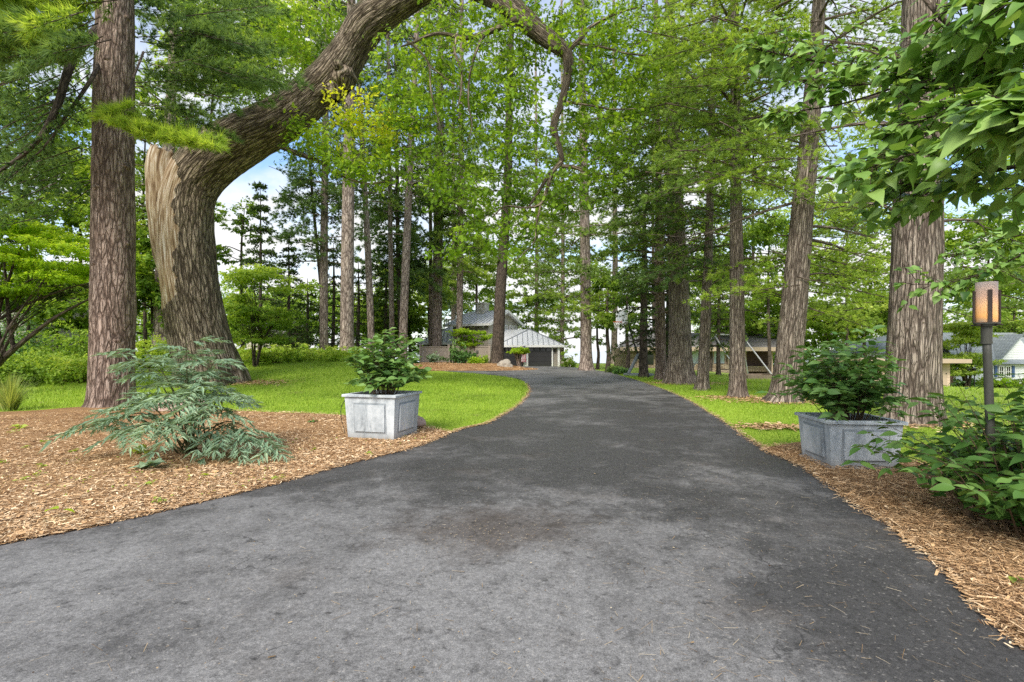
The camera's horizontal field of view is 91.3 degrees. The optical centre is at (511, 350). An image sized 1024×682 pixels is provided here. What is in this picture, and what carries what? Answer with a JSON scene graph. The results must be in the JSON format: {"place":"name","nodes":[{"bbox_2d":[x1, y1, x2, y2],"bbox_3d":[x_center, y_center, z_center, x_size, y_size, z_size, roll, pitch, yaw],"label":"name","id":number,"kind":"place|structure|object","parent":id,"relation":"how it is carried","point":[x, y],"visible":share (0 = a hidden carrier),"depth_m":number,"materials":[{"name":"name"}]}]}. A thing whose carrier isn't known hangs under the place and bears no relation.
{"place":"outdoors","nodes":[
{"label":"outdoors","id":0,"kind":"place"},
{"bbox_2d":[417,302,564,365],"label":"lake house","id":1,"kind":"structure","parent":0,"point":[544,350],"depth_m":50.00,"materials":[{"name":"beige"}]},
{"bbox_2d":[527,347,552,365],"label":"garage door","id":2,"kind":"structure","parent":1,"relation":"in","point":[538,356],"depth_m":47.97,"materials":[{"name":"grey metal"}]},
{"bbox_2d":[0,366,1023,681],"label":"driveway","id":3,"kind":"structure","parent":0,"point":[578,452],"depth_m":3.31,"materials":[{"name":"asphalt"}]},
{"bbox_2d":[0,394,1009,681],"bbox_3d":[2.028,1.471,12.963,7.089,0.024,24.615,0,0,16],"label":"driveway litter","id":4,"kind":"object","parent":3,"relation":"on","point":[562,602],"visible":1,"depth_m":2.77,"materials":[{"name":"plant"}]},
{"bbox_2d":[0,356,1023,466],"bbox_3d":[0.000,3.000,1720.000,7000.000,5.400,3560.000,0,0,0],"label":"lawn","id":5,"kind":"structure","parent":0,"point":[635,370],"depth_m":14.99,"materials":[{"name":"green plant"}]},
{"bbox_2d":[0,371,45,410],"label":"grass tuft","id":6,"kind":"object","parent":5,"relation":"on","point":[9,398],"visible":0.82,"depth_m":12.37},
{"bbox_2d":[0,314,60,361],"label":"shrub","id":7,"kind":"object","parent":5,"relation":"on","point":[32,339],"visible":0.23,"depth_m":23.83,"materials":[{"name":"green plant"}]},
{"bbox_2d":[0,346,62,388],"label":"shrub","id":8,"kind":"object","parent":5,"relation":"on","point":[18,368],"visible":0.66,"depth_m":17.41,"materials":[{"name":"green plant"}]},
{"bbox_2d":[0,179,62,243],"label":"deciduous tree","id":9,"kind":"object","parent":5,"relation":"on","point":[14,199],"visible":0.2,"depth_m":26.20,"materials":[{"name":"green plant"}]},
{"bbox_2d":[0,271,88,351],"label":"deciduous tree","id":10,"kind":"object","parent":5,"relation":"on","point":[79,322],"visible":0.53,"depth_m":24.32,"materials":[{"name":"green plant"}]},
{"bbox_2d":[0,280,88,354],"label":"cream house","id":11,"kind":"structure","parent":5,"relation":"on","point":[86,286],"depth_m":30.86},
{"bbox_2d":[0,48,91,344],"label":"deciduous tree","id":12,"kind":"object","parent":5,"relation":"on","point":[84,134],"visible":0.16,"depth_m":27.90,"materials":[{"name":"green plant"}]},
{"bbox_2d":[8,348,85,382],"bbox_3d":[-17.822,0.854,19.161,3.289,1.897,2.394,0,0,-25],"label":"shrub","id":13,"kind":"object","parent":5,"relation":"on","point":[44,362],"visible":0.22,"depth_m":18.92,"materials":[{"name":"green plant"}]},
{"bbox_2d":[16,319,88,362],"bbox_3d":[-20.771,0.138,23.103,5.220,3.237,2.246,0,0,17],"label":"shrub","id":14,"kind":"object","parent":5,"relation":"on","point":[65,348],"visible":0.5,"depth_m":22.68,"materials":[{"name":"green plant"}]},
{"bbox_2d":[28,355,87,385],"bbox_3d":[-16.147,0.902,18.563,3.323,1.455,2.521,0,0,0],"label":"shrub","id":15,"kind":"object","parent":5,"relation":"on","point":[78,368],"visible":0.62,"depth_m":18.19,"materials":[{"name":"green plant"}]},
{"bbox_2d":[0,214,145,366],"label":"maple tree","id":16,"kind":"object","parent":5,"relation":"on","point":[19,261],"visible":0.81,"depth_m":15.38,"materials":[{"name":"green plant"}]},
{"bbox_2d":[4,92,149,344],"bbox_3d":[-26.893,-7.744,31.170,9.783,16.437,7.885,0,0,0],"label":"deciduous tree","id":17,"kind":"object","parent":5,"relation":"on","point":[74,224],"visible":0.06,"depth_m":30.12,"materials":[{"name":"green plant"}]},
{"bbox_2d":[79,229,163,330],"bbox_3d":[-19.215,-2.896,26.970,5.001,7.150,5.680,0,0,0],"label":"deciduous tree","id":18,"kind":"object","parent":5,"relation":"on","point":[147,287],"visible":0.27,"depth_m":26.03,"materials":[{"name":"green plant"}]},
{"bbox_2d":[53,70,191,353],"bbox_3d":[-21.506,-7.727,28.720,7.127,16.574,7.415,0,0,-40],"label":"deciduous tree","id":19,"kind":"object","parent":5,"relation":"on","point":[140,94],"visible":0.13,"depth_m":27.93,"materials":[{"name":"green plant"}]},
{"bbox_2d":[135,334,171,372],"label":"shrub","id":20,"kind":"object","parent":5,"relation":"on","point":[139,353],"visible":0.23,"depth_m":21.75,"materials":[{"name":"green plant"}]},
{"bbox_2d":[0,0,314,407],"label":"pine tree","id":21,"kind":"object","parent":5,"relation":"on","point":[42,34],"visible":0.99,"depth_m":13.10,"materials":[{"name":"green plant"}]},
{"bbox_2d":[135,0,229,351],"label":"pine tree","id":22,"kind":"object","parent":5,"relation":"on","point":[158,329],"visible":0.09,"depth_m":26.60,"materials":[{"name":"plant"}]},
{"bbox_2d":[8,337,422,374],"bbox_3d":[-19.346,0.465,25.791,29.080,2.370,13.191,0,0,0],"label":"ground cover","id":23,"kind":"object","parent":5,"relation":"on","point":[329,353],"visible":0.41,"depth_m":26.89,"materials":[{"name":"green plant"}]},
{"bbox_2d":[0,407,448,541],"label":"mulch bed","id":24,"kind":"object","parent":5,"relation":"on","point":[42,414],"visible":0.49,"depth_m":6.87,"materials":[{"name":"wood"}]},
{"bbox_2d":[40,336,293,465],"bbox_3d":[-4.468,0.729,6.820,3.227,1.873,2.084,0,0,0],"label":"elder shrub","id":25,"kind":"object","parent":24,"relation":"on","point":[191,393],"visible":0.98,"depth_m":6.69,"materials":[{"name":"green plant"}]},
{"bbox_2d":[342,390,421,439],"bbox_3d":[-2.240,1.115,8.730,1.000,0.770,1.000,0,0,15],"label":"planter","id":26,"kind":"object","parent":24,"relation":"on","point":[381,416],"visible":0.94,"depth_m":8.32,"materials":[{"name":"metal"}]},
{"bbox_2d":[340,327,431,394],"bbox_3d":[-2.188,0.222,8.736,1.618,1.242,1.594,0,0,0],"label":"planter shrub","id":27,"kind":"object","parent":26,"relation":"on","point":[389,372],"visible":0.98,"depth_m":8.52,"materials":[{"name":"green plant"}]},
{"bbox_2d":[148,0,319,118],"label":"deciduous tree","id":28,"kind":"object","parent":5,"relation":"on","point":[166,60],"visible":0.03,"depth_m":32.49,"materials":[{"name":"green plant"}]},
{"bbox_2d":[214,197,275,347],"bbox_3d":[-19.416,-5.151,36.266,3.720,11.139,5.220,0,0,0],"label":"deciduous tree","id":29,"kind":"object","parent":5,"relation":"on","point":[242,220],"visible":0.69,"depth_m":35.53,"materials":[{"name":"green plant"}]},
{"bbox_2d":[229,181,295,349],"bbox_3d":[-14.974,-4.848,30.080,3.722,10.649,3.881,0,0,0],"label":"hemlock tree","id":30,"kind":"object","parent":5,"relation":"on","point":[259,229],"visible":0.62,"depth_m":29.90,"materials":[{"name":"green plant"}]},
{"bbox_2d":[240,348,290,365],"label":"shrub","id":31,"kind":"object","parent":5,"relation":"on","point":[268,357],"visible":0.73,"depth_m":25.33,"materials":[{"name":"green plant"}]},
{"bbox_2d":[218,263,323,366],"bbox_3d":[-12.273,-1.706,24.057,4.496,5.112,4.910,0,0,31],"label":"tree","id":32,"kind":"object","parent":5,"relation":"on","point":[242,276],"visible":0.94,"depth_m":23.54,"materials":[{"name":"green plant"}]},
{"bbox_2d":[257,229,318,354],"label":"hemlock tree","id":33,"kind":"object","parent":5,"relation":"on","point":[293,271],"visible":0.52,"depth_m":34.93,"materials":[{"name":"green plant"}]},
{"bbox_2d":[235,0,346,288],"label":"deciduous tree","id":34,"kind":"object","parent":5,"relation":"on","point":[311,189],"visible":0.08,"depth_m":36.90,"materials":[{"name":"green plant"}]},
{"bbox_2d":[290,278,335,350],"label":"hemlock tree","id":35,"kind":"object","parent":5,"relation":"on","point":[310,308],"visible":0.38,"depth_m":38.90,"materials":[{"name":"green plant"}]},
{"bbox_2d":[267,0,376,349],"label":"pine tree","id":36,"kind":"object","parent":5,"relation":"on","point":[321,204],"visible":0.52,"depth_m":35.52,"materials":[{"name":"green plant"}]},
{"bbox_2d":[302,243,357,347],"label":"hemlock tree","id":37,"kind":"object","parent":5,"relation":"on","point":[334,312],"visible":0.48,"depth_m":40.88,"materials":[{"name":"green plant"}]},
{"bbox_2d":[308,0,389,351],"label":"pine tree","id":38,"kind":"object","parent":5,"relation":"on","point":[347,289],"visible":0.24,"depth_m":32.68,"materials":[{"name":"plant"}]},
{"bbox_2d":[335,258,379,350],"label":"hemlock tree","id":39,"kind":"object","parent":5,"relation":"on","point":[358,306],"visible":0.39,"depth_m":44.89,"materials":[{"name":"green plant"}]},
{"bbox_2d":[328,0,407,354],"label":"pine tree","id":40,"kind":"object","parent":5,"relation":"on","point":[369,290],"visible":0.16,"depth_m":38.82,"materials":[{"name":"plant"}]},
{"bbox_2d":[360,257,413,358],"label":"hemlock tree","id":41,"kind":"object","parent":5,"relation":"on","point":[385,316],"visible":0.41,"depth_m":46.84,"materials":[{"name":"green plant"}]},
{"bbox_2d":[354,287,420,341],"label":"deciduous tree","id":42,"kind":"object","parent":5,"relation":"on","point":[382,306],"visible":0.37,"depth_m":48.63,"materials":[{"name":"green plant"}]},
{"bbox_2d":[360,24,424,356],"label":"pine tree","id":43,"kind":"object","parent":5,"relation":"on","point":[390,228],"visible":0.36,"depth_m":41.86,"materials":[{"name":"plant"}]},
{"bbox_2d":[355,27,441,346],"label":"pine tree","id":44,"kind":"object","parent":5,"relation":"on","point":[378,252],"visible":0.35,"depth_m":45.51,"materials":[{"name":"green plant"}]},
{"bbox_2d":[379,303,428,348],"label":"deciduous tree","id":45,"kind":"object","parent":5,"relation":"on","point":[417,320],"visible":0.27,"depth_m":50.94,"materials":[{"name":"green plant"}]},
{"bbox_2d":[372,227,447,351],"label":"deciduous tree","id":46,"kind":"object","parent":5,"relation":"on","point":[426,290],"visible":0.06,"depth_m":53.34,"materials":[{"name":"green plant"}]},
{"bbox_2d":[380,4,445,359],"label":"pine tree","id":47,"kind":"object","parent":5,"relation":"on","point":[404,296],"visible":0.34,"depth_m":40.76,"materials":[{"name":"plant"}]},
{"bbox_2d":[140,0,711,387],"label":"oak tree","id":48,"kind":"object","parent":5,"relation":"on","point":[185,188],"visible":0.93,"depth_m":16.97,"materials":[{"name":"green plant"}]},
{"bbox_2d":[410,265,456,333],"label":"deciduous tree","id":49,"kind":"object","parent":5,"relation":"on","point":[421,308],"visible":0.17,"depth_m":57.42,"materials":[{"name":"green plant"}]},
{"bbox_2d":[413,3,456,345],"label":"pine tree","id":50,"kind":"object","parent":5,"relation":"on","point":[430,289],"visible":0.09,"depth_m":49.83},
{"bbox_2d":[442,23,484,328],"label":"pine tree","id":51,"kind":"object","parent":5,"relation":"on","point":[453,311],"visible":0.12,"depth_m":65.71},
{"bbox_2d":[413,362,535,370],"bbox_3d":[-5.087,0.948,42.940,14.396,1.064,12.280,0,0,0],"label":"mulch bed","id":52,"kind":"object","parent":5,"relation":"on","point":[435,367],"visible":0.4,"depth_m":38.60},
{"bbox_2d":[393,0,481,345],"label":"pine tree","id":53,"kind":"object","parent":52,"relation":"on","point":[438,297],"visible":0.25,"depth_m":48.06,"materials":[{"name":"green plant"}]},
{"bbox_2d":[419,345,489,361],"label":"stone wall","id":54,"kind":"structure","parent":52,"relation":"on","point":[425,351],"depth_m":45.98,"materials":[{"name":"stone"}]},
{"bbox_2d":[413,0,499,345],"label":"pine tree","id":55,"kind":"object","parent":52,"relation":"on","point":[485,275],"visible":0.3,"depth_m":46.97,"materials":[{"name":"green plant"}]},
{"bbox_2d":[439,338,476,362],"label":"shrub","id":56,"kind":"object","parent":52,"relation":"on","point":[456,356],"visible":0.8,"depth_m":41.60,"materials":[{"name":"green plant"}]},
{"bbox_2d":[445,327,492,351],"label":"maple tree","id":57,"kind":"object","parent":52,"relation":"on","point":[469,341],"visible":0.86,"depth_m":46.17,"materials":[{"name":"green plant"}]},
{"bbox_2d":[0,362,1023,648],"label":"mulch litter","id":58,"kind":"object","parent":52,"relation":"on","point":[966,582],"visible":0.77,"depth_m":4.90,"materials":[{"name":"wood"}]},
{"bbox_2d":[409,0,626,363],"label":"pine tree","id":59,"kind":"object","parent":52,"relation":"on","point":[497,350],"visible":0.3,"depth_m":42.04,"materials":[{"name":"green plant"}]},
{"bbox_2d":[445,234,517,311],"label":"deciduous tree","id":60,"kind":"object","parent":5,"relation":"on","point":[478,263],"visible":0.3,"depth_m":65.32,"materials":[{"name":"green plant"}]},
{"bbox_2d":[512,294,555,324],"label":"deciduous tree","id":61,"kind":"object","parent":5,"relation":"on","point":[526,304],"visible":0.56,"depth_m":59.63,"materials":[{"name":"green plant"}]},
{"bbox_2d":[505,1,575,350],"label":"pine tree","id":62,"kind":"object","parent":5,"relation":"on","point":[534,312],"visible":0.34,"depth_m":59.17,"materials":[{"name":"plant"}]},
{"bbox_2d":[528,0,596,363],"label":"pine tree","id":63,"kind":"object","parent":5,"relation":"on","point":[560,318],"visible":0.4,"depth_m":57.59,"materials":[{"name":"plant"}]},
{"bbox_2d":[136,245,1022,371],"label":"woods","id":64,"kind":"object","parent":5,"relation":"on","point":[481,297],"visible":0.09,"depth_m":59.53,"materials":[{"name":"green plant"}]},
{"bbox_2d":[518,0,650,370],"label":"pine tree","id":65,"kind":"object","parent":5,"relation":"on","point":[584,229],"visible":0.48,"depth_m":37.58,"materials":[{"name":"green plant"}]},
{"bbox_2d":[577,293,615,368],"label":"deciduous tree","id":66,"kind":"object","parent":5,"relation":"on","point":[598,342],"visible":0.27,"depth_m":39.92,"materials":[{"name":"green plant"}]},
{"bbox_2d":[580,269,635,371],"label":"deciduous tree","id":67,"kind":"object","parent":5,"relation":"on","point":[606,314],"visible":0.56,"depth_m":35.88,"materials":[{"name":"green plant"}]},
{"bbox_2d":[589,0,648,363],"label":"pine tree","id":68,"kind":"object","parent":5,"relation":"on","point":[613,333],"visible":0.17,"depth_m":57.74,"materials":[{"name":"plant"}]},
{"bbox_2d":[227,377,1012,431],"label":"needle litter","id":69,"kind":"object","parent":5,"relation":"on","point":[764,425],"visible":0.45,"depth_m":13.83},
{"bbox_2d":[603,272,651,371],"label":"deciduous tree","id":70,"kind":"object","parent":5,"relation":"on","point":[636,300],"visible":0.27,"depth_m":32.81,"materials":[{"name":"green plant"}]},
{"bbox_2d":[613,310,653,375],"bbox_3d":[7.221,-0.467,30.000,2.400,3.924,1.150,0,0,0],"label":"basketball hoop","id":71,"kind":"object","parent":5,"relation":"on","point":[618,321],"visible":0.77,"depth_m":29.87,"materials":[{"name":"grey plastic"}]},
{"bbox_2d":[605,174,668,377],"bbox_3d":[7.266,-4.259,28.001,4.235,11.679,4.168,0,0,0],"label":"cedar tree","id":72,"kind":"object","parent":5,"relation":"on","point":[644,330],"visible":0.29,"depth_m":27.82,"materials":[{"name":"green plant"}]},
{"bbox_2d":[571,56,704,328],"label":"tree","id":73,"kind":"object","parent":5,"relation":"on","point":[636,155],"visible":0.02,"depth_m":51.84,"materials":[{"name":"green plant"}]},
{"bbox_2d":[606,0,705,379],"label":"pine tree","id":74,"kind":"object","parent":5,"relation":"on","point":[660,312],"visible":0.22,"depth_m":25.28,"materials":[{"name":"green plant"}]},
{"bbox_2d":[647,197,695,363],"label":"cedar tree","id":75,"kind":"object","parent":5,"relation":"on","point":[650,351],"visible":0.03,"depth_m":29.86,"materials":[{"name":"green plant"}]},
{"bbox_2d":[563,0,786,384],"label":"pine tree","id":76,"kind":"object","parent":5,"relation":"on","point":[680,364],"visible":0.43,"depth_m":20.35,"materials":[{"name":"green plant"}]},
{"bbox_2d":[614,333,806,373],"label":"ranch house","id":77,"kind":"structure","parent":5,"relation":"on","point":[759,346],"depth_m":44.80,"materials":[{"name":"stone"}]},
{"bbox_2d":[638,0,783,390],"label":"pine tree","id":78,"kind":"object","parent":5,"relation":"on","point":[702,382],"visible":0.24,"depth_m":18.87,"materials":[{"name":"green plant"}]},
{"bbox_2d":[692,247,748,375],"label":"spruce tree","id":79,"kind":"object","parent":5,"relation":"on","point":[719,312],"visible":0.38,"depth_m":30.87,"materials":[{"name":"green plant"}]},
{"bbox_2d":[688,217,755,371],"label":"deciduous tree","id":80,"kind":"object","parent":5,"relation":"on","point":[699,288],"visible":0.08,"depth_m":43.16,"materials":[{"name":"green plant"}]},
{"bbox_2d":[631,0,855,397],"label":"pine tree","id":81,"kind":"object","parent":5,"relation":"on","point":[733,139],"visible":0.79,"depth_m":14.02,"materials":[{"name":"green plant"}]},
{"bbox_2d":[711,290,808,338],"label":"deciduous tree","id":82,"kind":"object","parent":5,"relation":"on","point":[751,329],"visible":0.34,"depth_m":45.54,"materials":[{"name":"green plant"}]},
{"bbox_2d":[687,91,835,323],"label":"deciduous tree","id":83,"kind":"object","parent":5,"relation":"on","point":[773,196],"visible":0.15,"depth_m":46.94,"materials":[{"name":"green plant"}]},
{"bbox_2d":[643,0,901,403],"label":"pine tree","id":84,"kind":"object","parent":5,"relation":"on","point":[794,291],"visible":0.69,"depth_m":14.52,"materials":[{"name":"green plant"}]},
{"bbox_2d":[722,206,831,373],"bbox_3d":[20.406,-4.417,40.290,7.647,13.275,7.872,0,0,0],"label":"deciduous tree","id":85,"kind":"object","parent":5,"relation":"on","point":[765,229],"visible":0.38,"depth_m":39.01,"materials":[{"name":"green plant"}]},
{"bbox_2d":[770,177,892,350],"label":"deciduous tree","id":86,"kind":"object","parent":5,"relation":"on","point":[871,283],"visible":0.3,"depth_m":41.29,"materials":[{"name":"green plant"}]},
{"bbox_2d":[805,296,867,356],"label":"deciduous tree","id":87,"kind":"object","parent":5,"relation":"on","point":[818,335],"visible":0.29,"depth_m":52.72,"materials":[{"name":"green plant"}]},
{"bbox_2d":[816,272,888,357],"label":"deciduous tree","id":88,"kind":"object","parent":5,"relation":"on","point":[884,316],"visible":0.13,"depth_m":51.07,"materials":[{"name":"green plant"}]},
{"bbox_2d":[829,335,886,357],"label":"house","id":89,"kind":"structure","parent":5,"relation":"on","point":[882,345],"depth_m":56.58,"materials":[{"name":"white"}]},
{"bbox_2d":[818,358,971,385],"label":"garage","id":90,"kind":"structure","parent":5,"relation":"on","point":[946,370],"depth_m":37.94,"materials":[{"name":"beige"}]},
{"bbox_2d":[767,442,1023,637],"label":"mulch bed","id":91,"kind":"object","parent":5,"relation":"on","point":[903,493],"visible":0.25,"depth_m":4.58,"materials":[{"name":"wood"}]},
{"bbox_2d":[794,412,907,468],"bbox_3d":[4.470,1.190,6.680,0.930,0.620,0.930,0,0,6],"label":"planter","id":92,"kind":"object","parent":91,"relation":"on","point":[830,442],"visible":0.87,"depth_m":6.30,"materials":[{"name":"metal"}]},
{"bbox_2d":[754,325,932,421],"bbox_3d":[4.354,0.335,6.666,1.792,1.338,1.621,0,0,0],"label":"planter shrub","id":93,"kind":"object","parent":92,"relation":"on","point":[854,392],"visible":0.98,"depth_m":6.43,"materials":[{"name":"green plant"}]},
{"bbox_2d":[724,0,1023,313],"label":"broadleaf tree","id":94,"kind":"object","parent":91,"relation":"on","point":[983,59],"visible":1,"depth_m":3.64,"materials":[{"name":"green plant"}]},
{"bbox_2d":[840,379,1023,539],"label":"leafy shrub","id":95,"kind":"object","parent":91,"relation":"on","point":[1007,504],"visible":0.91,"depth_m":4.28,"materials":[{"name":"green plant"}]},
{"bbox_2d":[903,412,1020,481],"bbox_3d":[5.167,1.065,5.229,1.603,0.871,1.590,0,0,0],"label":"leafy shrub","id":96,"kind":"object","parent":91,"relation":"on","point":[938,449],"visible":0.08,"depth_m":5.32,"materials":[{"name":"green plant"}]},
{"bbox_2d":[916,373,1023,504],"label":"leafy shrub","id":97,"kind":"object","parent":91,"relation":"on","point":[1004,463],"visible":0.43,"depth_m":4.47,"materials":[{"name":"green plant"}]},
{"bbox_2d":[971,281,1002,472],"bbox_3d":[4.265,0.469,4.500,0.188,2.164,0.188,0,0,28],"label":"lamp post","id":98,"kind":"object","parent":91,"relation":"on","point":[986,306],"visible":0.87,"depth_m":4.47,"materials":[{"name":"brown metal"}]},
{"bbox_2d":[817,40,981,237],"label":"deciduous tree","id":99,"kind":"object","parent":5,"relation":"on","point":[862,128],"visible":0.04,"depth_m":46.75,"materials":[{"name":"green plant"}]},
{"bbox_2d":[786,0,1023,426],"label":"pine tree","id":100,"kind":"object","parent":5,"relation":"on","point":[915,336],"visible":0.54,"depth_m":10.09,"materials":[{"name":"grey plant"}]},
{"bbox_2d":[943,321,1008,386],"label":"dogwood tree","id":101,"kind":"object","parent":5,"relation":"on","point":[968,333],"visible":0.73,"depth_m":41.29,"materials":[{"name":"green plant"}]},
{"bbox_2d":[943,333,1023,383],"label":"white house","id":102,"kind":"structure","parent":5,"relation":"on","point":[1008,346],"depth_m":47.00,"materials":[{"name":"paint"}]},
{"bbox_2d":[943,221,1023,314],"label":"deciduous tree","id":103,"kind":"object","parent":5,"relation":"on","point":[950,242],"visible":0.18,"depth_m":37.03,"materials":[{"name":"green plant"}]},
{"bbox_2d":[944,154,1023,317],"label":"deciduous tree","id":104,"kind":"object","parent":5,"relation":"on","point":[970,226],"visible":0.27,"depth_m":36.46,"materials":[{"name":"green plant"}]},
{"bbox_2d":[961,292,1023,333],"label":"deciduous tree","id":105,"kind":"object","parent":5,"relation":"on","point":[1014,325],"visible":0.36,"depth_m":50.77,"materials":[{"name":"green plant"}]},
{"bbox_2d":[0,0,1023,350],"label":"sky","id":106,"kind":"structure","parent":0,"point":[239,188],"materials":[{"name":"white"}]},
{"bbox_2d":[395,351,819,363],"bbox_3d":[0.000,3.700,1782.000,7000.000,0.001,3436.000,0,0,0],"label":"lake","id":107,"kind":"structure","parent":0,"point":[603,354],"depth_m":312.86,"materials":[{"name":"grey liquid"}]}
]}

